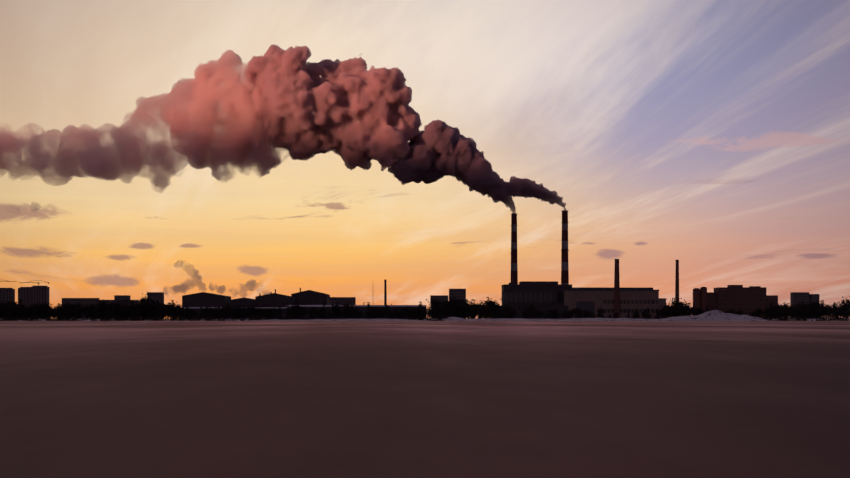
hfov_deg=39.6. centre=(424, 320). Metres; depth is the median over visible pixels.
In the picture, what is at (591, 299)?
turbine hall
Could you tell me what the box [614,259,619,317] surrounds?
smokestack
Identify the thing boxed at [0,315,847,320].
bushes
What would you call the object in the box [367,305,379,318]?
tree
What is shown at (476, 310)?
tree
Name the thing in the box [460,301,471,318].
tree
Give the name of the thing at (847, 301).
tree
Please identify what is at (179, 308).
tree
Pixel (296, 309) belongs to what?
tree
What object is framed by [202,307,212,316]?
tree
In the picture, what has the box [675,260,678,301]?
smokestack
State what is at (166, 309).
tree
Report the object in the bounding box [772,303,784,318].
tree
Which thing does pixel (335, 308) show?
tree
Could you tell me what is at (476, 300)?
trees
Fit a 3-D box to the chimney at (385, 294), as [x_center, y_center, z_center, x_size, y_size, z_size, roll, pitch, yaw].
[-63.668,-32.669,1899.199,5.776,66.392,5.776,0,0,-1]
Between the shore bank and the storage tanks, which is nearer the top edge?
the storage tanks
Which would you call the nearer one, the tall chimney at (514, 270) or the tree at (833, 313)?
the tree at (833, 313)
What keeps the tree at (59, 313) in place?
on the shore bank
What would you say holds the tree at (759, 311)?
on the shore bank
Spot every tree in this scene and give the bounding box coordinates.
[13,303,29,316]
[39,303,51,316]
[51,303,67,318]
[55,303,63,318]
[59,302,71,318]
[131,298,149,315]
[139,293,151,303]
[161,304,173,318]
[168,303,172,318]
[171,304,178,318]
[174,302,182,318]
[184,304,188,317]
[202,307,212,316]
[253,306,264,317]
[263,308,276,317]
[285,302,290,317]
[287,302,302,317]
[321,301,326,317]
[332,303,343,315]
[341,305,355,318]
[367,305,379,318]
[380,304,391,315]
[417,305,423,316]
[426,298,444,310]
[440,297,457,316]
[443,296,464,316]
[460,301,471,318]
[461,299,480,317]
[461,304,483,318]
[479,297,501,317]
[480,304,490,318]
[573,307,581,317]
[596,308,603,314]
[658,303,671,316]
[666,303,678,316]
[673,300,687,315]
[674,303,687,315]
[677,305,687,315]
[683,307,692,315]
[754,306,764,317]
[767,307,777,318]
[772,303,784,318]
[781,302,792,316]
[809,299,820,318]
[814,304,830,318]
[830,303,849,318]
[830,306,835,317]
[834,308,844,317]
[837,295,849,318]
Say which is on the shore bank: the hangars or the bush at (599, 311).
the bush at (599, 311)
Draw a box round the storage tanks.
[693,287,706,315]
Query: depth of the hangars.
1795.67 m
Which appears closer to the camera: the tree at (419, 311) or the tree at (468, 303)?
the tree at (419, 311)
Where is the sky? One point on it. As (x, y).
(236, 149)
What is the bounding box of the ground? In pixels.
[0,321,849,477]
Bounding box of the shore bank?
[0,318,849,320]
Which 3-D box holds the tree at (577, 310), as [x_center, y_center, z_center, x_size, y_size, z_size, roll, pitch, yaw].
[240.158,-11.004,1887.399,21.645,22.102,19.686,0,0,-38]
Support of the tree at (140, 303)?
on the shore bank
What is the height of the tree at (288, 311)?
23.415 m
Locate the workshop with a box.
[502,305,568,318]
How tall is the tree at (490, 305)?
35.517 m
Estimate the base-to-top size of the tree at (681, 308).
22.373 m
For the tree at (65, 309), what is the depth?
1453.98 m
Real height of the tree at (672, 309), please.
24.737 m
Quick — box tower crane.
[19,280,48,283]
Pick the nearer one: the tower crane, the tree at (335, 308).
the tree at (335, 308)
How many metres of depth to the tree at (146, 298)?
1615.51 m
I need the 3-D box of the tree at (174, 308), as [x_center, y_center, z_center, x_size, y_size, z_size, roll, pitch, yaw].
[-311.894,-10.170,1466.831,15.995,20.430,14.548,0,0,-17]
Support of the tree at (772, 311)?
on the shore bank
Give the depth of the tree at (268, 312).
1488.56 m
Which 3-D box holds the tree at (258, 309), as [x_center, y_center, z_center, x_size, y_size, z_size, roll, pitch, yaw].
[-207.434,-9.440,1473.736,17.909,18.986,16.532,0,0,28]
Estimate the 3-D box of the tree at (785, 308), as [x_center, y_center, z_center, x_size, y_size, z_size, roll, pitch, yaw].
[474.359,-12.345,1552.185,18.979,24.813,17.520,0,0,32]
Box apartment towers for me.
[0,286,48,318]
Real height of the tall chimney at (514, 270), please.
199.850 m
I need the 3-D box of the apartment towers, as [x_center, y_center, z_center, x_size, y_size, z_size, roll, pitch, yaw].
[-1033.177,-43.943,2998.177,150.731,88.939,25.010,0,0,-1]
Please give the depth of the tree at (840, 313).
1529.99 m
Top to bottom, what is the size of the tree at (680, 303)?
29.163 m
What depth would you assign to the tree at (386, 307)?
1574.79 m
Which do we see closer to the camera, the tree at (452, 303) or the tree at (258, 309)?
the tree at (258, 309)
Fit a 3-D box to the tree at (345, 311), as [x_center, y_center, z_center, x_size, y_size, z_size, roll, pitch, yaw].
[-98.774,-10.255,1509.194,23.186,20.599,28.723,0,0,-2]
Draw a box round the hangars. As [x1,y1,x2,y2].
[182,288,426,318]
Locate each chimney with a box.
[384,279,386,304]
[511,213,518,283]
[560,210,568,283]
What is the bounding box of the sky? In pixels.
[0,0,849,318]
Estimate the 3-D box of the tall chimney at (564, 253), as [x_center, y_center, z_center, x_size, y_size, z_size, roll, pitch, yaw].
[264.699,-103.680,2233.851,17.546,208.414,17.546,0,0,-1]
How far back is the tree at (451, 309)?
1638.15 m
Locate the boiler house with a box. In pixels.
[494,281,571,318]
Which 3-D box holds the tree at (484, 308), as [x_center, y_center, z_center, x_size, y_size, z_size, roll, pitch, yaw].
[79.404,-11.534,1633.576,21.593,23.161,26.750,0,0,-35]
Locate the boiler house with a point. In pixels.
(521, 294)
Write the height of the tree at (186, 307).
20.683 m
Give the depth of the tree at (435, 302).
1582.68 m
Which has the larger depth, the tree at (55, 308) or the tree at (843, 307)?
the tree at (843, 307)
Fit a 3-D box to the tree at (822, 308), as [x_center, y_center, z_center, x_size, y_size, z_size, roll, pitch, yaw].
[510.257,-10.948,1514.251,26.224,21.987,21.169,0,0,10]
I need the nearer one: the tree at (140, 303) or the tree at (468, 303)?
the tree at (140, 303)
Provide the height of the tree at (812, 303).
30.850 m
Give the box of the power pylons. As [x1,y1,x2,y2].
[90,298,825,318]
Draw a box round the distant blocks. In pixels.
[449,289,818,318]
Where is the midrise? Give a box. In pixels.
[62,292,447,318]
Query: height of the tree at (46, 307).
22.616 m
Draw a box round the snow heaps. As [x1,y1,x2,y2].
[250,310,768,320]
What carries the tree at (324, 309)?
on the shore bank
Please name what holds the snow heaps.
on the ground
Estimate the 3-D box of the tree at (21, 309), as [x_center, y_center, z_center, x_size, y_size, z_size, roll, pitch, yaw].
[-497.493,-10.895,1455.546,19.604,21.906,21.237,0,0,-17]
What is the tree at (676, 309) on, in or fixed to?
on the shore bank
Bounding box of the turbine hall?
[563,287,666,318]
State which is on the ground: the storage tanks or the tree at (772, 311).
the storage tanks
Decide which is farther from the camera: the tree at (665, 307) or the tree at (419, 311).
the tree at (665, 307)
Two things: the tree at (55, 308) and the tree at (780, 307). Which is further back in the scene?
the tree at (780, 307)
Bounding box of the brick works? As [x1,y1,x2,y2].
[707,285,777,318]

